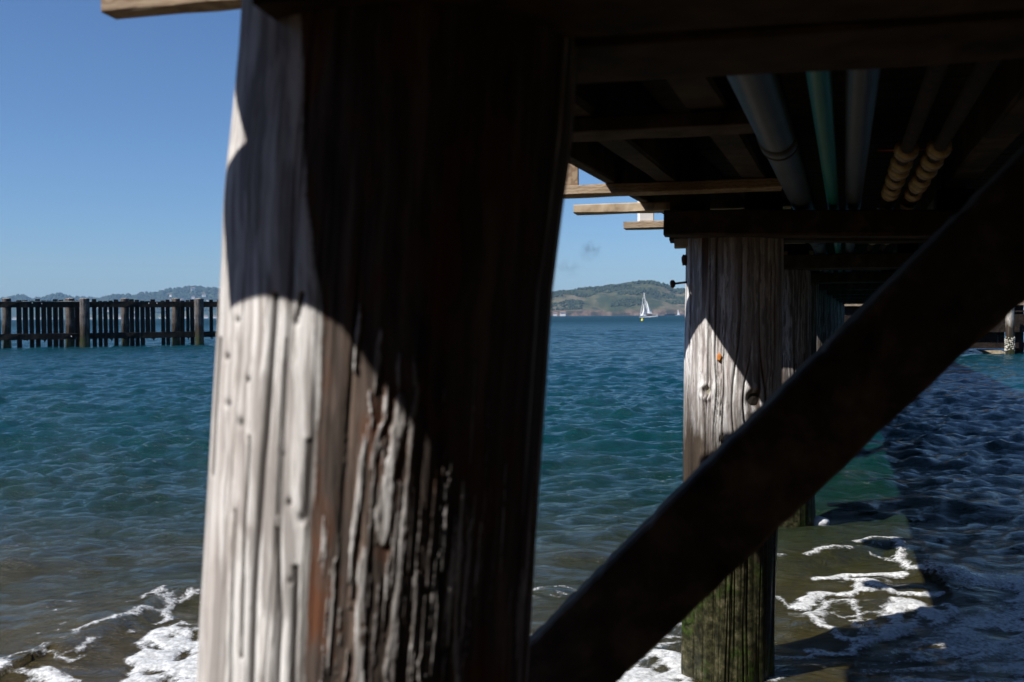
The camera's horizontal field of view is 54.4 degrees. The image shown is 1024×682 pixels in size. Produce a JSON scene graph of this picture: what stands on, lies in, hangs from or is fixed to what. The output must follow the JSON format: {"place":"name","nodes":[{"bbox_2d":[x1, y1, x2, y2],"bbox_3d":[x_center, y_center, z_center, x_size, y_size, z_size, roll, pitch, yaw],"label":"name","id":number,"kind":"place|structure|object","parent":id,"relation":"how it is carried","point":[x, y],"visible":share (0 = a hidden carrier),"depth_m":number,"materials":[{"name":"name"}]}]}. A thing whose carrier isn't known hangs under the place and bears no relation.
{"place":"outdoors","nodes":[
{"label":"outdoors","id":0,"kind":"place"},
{"bbox_2d":[0,296,79,319],"bbox_3d":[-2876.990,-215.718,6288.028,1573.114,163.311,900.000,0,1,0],"label":"hills","id":1,"kind":"structure","parent":0,"point":[13,312],"depth_m":5938.89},
{"bbox_2d":[0,292,100,301],"bbox_3d":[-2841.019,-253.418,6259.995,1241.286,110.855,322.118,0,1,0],"label":"ridge trees","id":2,"kind":"object","parent":1,"relation":"on","point":[48,297],"visible":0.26,"depth_m":6305.72,"materials":[{"name":"plant"}]},
{"bbox_2d":[90,290,218,318],"bbox_3d":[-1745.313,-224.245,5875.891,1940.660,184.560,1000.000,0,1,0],"label":"wooded hills","id":3,"kind":"structure","parent":0,"point":[158,315],"depth_m":5422.11,"materials":[{"name":"plant"}]},
{"bbox_2d":[90,286,219,314],"bbox_3d":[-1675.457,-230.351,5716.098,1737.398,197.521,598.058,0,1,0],"label":"hill trees","id":4,"kind":"object","parent":3,"relation":"on","point":[179,292],"visible":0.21,"depth_m":5810.60,"materials":[{"name":"plant"}]},
{"bbox_2d":[0,0,685,298],"label":"sky","id":5,"kind":"structure","parent":0,"point":[115,134],"materials":[{"name":"blue"}]},
{"bbox_2d":[0,315,1023,681],"bbox_3d":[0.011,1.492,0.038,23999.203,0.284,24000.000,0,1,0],"label":"water","id":6,"kind":"structure","parent":0,"point":[104,461],"depth_m":8.07,"materials":[{"name":"blue liquid"}]},
{"bbox_2d":[0,298,218,348],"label":"slat fence","id":7,"kind":"object","parent":6,"relation":"in","point":[77,333],"visible":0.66,"depth_m":53.68,"materials":[{"name":"brown wood"}]},
{"bbox_2d":[0,536,1023,681],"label":"sea foam","id":8,"kind":"object","parent":6,"relation":"on","point":[145,658],"visible":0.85,"depth_m":4.58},
{"bbox_2d":[101,0,1023,681],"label":"pier","id":9,"kind":"structure","parent":6,"relation":"in","point":[401,180],"depth_m":1.08,"materials":[{"name":"brown wood"}]},
{"bbox_2d":[726,73,833,272],"bbox_3d":[4.930,-0.876,15.257,0.104,0.104,35.900,0,2,18],"label":"water pipe","id":10,"kind":"object","parent":9,"relation":"attached to","point":[762,100],"visible":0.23,"depth_m":2.30,"materials":[{"name":"metal"}]},
{"bbox_2d":[806,71,842,272],"bbox_3d":[5.044,-0.851,15.219,0.044,0.044,35.900,0,2,18],"label":"water pipe","id":11,"kind":"object","parent":9,"relation":"attached to","point":[820,87],"visible":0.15,"depth_m":2.23,"materials":[{"name":"green metal"}]},
{"bbox_2d":[845,69,880,271],"bbox_3d":[5.115,-0.861,15.195,0.062,0.062,35.900,0,2,18],"label":"water pipe","id":12,"kind":"object","parent":9,"relation":"attached to","point":[861,88],"visible":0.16,"depth_m":2.23,"materials":[{"name":"metal"}]},
{"bbox_2d":[859,64,949,271],"bbox_3d":[5.250,-0.857,15.203,0.064,0.062,36.000,0,2,18],"label":"lagged pipe","id":13,"kind":"object","parent":9,"relation":"on","point":[906,149],"visible":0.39,"depth_m":2.51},
{"bbox_2d":[867,60,1000,271],"bbox_3d":[5.325,-0.857,15.178,0.064,0.062,36.000,0,2,18],"label":"lagged pipe","id":14,"kind":"object","parent":9,"relation":"on","point":[936,153],"visible":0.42,"depth_m":2.48,"materials":[{"name":"beige fabric"}]},
{"bbox_2d":[640,294,657,316],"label":"sailboat","id":15,"kind":"object","parent":6,"relation":"on","point":[649,313],"visible":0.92,"depth_m":639.54,"materials":[{"name":"fabric"}]},
{"bbox_2d":[814,516,828,525],"bbox_3d":[2.166,1.294,7.091,0.188,0.094,0.122,0,1,0],"label":"foam clump","id":16,"kind":"object","parent":6,"relation":"on","point":[819,520],"visible":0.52,"depth_m":7.04,"materials":[{"name":"white liquid"}]},
{"bbox_2d":[844,302,1023,353],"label":"wharf","id":17,"kind":"structure","parent":6,"relation":"in","point":[1011,325],"depth_m":36.14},
{"bbox_2d":[976,349,1004,353],"bbox_3d":[17.768,0.481,36.427,1.275,0.336,1.000,0,1,0],"label":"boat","id":18,"kind":"object","parent":6,"relation":"in","point":[990,351],"visible":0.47,"depth_m":36.10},
{"bbox_2d":[551,280,684,315],"bbox_3d":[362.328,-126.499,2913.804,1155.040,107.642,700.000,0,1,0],"label":"island","id":19,"kind":"structure","parent":0,"point":[597,304],"depth_m":2649.48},
{"bbox_2d":[559,311,565,315],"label":"shore building","id":20,"kind":"structure","parent":19,"relation":"on","point":[562,313],"depth_m":2551.12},
{"bbox_2d":[552,280,684,310],"bbox_3d":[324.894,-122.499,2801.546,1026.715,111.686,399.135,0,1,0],"label":"island scrub","id":21,"kind":"object","parent":19,"relation":"on","point":[610,288],"visible":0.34,"depth_m":2824.43,"materials":[{"name":"plant"}]}
]}

